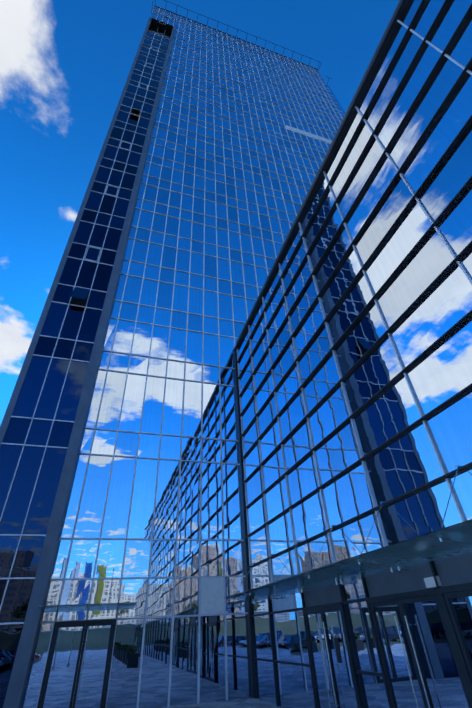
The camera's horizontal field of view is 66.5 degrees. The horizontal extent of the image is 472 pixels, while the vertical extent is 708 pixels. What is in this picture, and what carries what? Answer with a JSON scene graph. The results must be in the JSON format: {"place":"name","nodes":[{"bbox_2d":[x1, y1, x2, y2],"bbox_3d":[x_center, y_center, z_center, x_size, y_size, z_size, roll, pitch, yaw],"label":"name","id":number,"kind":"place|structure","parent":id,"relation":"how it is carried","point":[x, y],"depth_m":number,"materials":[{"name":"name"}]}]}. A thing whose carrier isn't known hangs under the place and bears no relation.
{"place":"outdoors","nodes":[
{"label":"outdoors","id":0,"kind":"place"},
{"bbox_2d":[0,0,344,707],"bbox_3d":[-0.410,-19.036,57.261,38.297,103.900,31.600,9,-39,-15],"label":"tower","id":1,"kind":"structure","parent":0,"point":[122,569],"depth_m":19.33,"materials":[{"name":"blue glass"}]},
{"bbox_2d":[75,696,282,707],"bbox_3d":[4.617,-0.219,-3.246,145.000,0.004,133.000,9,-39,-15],"label":"plaza paving","id":2,"kind":"structure","parent":0,"point":[251,702],"depth_m":12.47,"materials":[{"name":"grey concrete"}]},
{"bbox_2d":[225,0,471,707],"bbox_3d":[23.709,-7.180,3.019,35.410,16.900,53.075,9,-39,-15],"label":"wing block","id":3,"kind":"structure","parent":2,"relation":"on","point":[353,364],"depth_m":9.51,"materials":[{"name":"glass"},{"name":"metal"}]},
{"bbox_2d":[0,0,398,425],"label":"sky","id":4,"kind":"structure","parent":0,"point":[65,65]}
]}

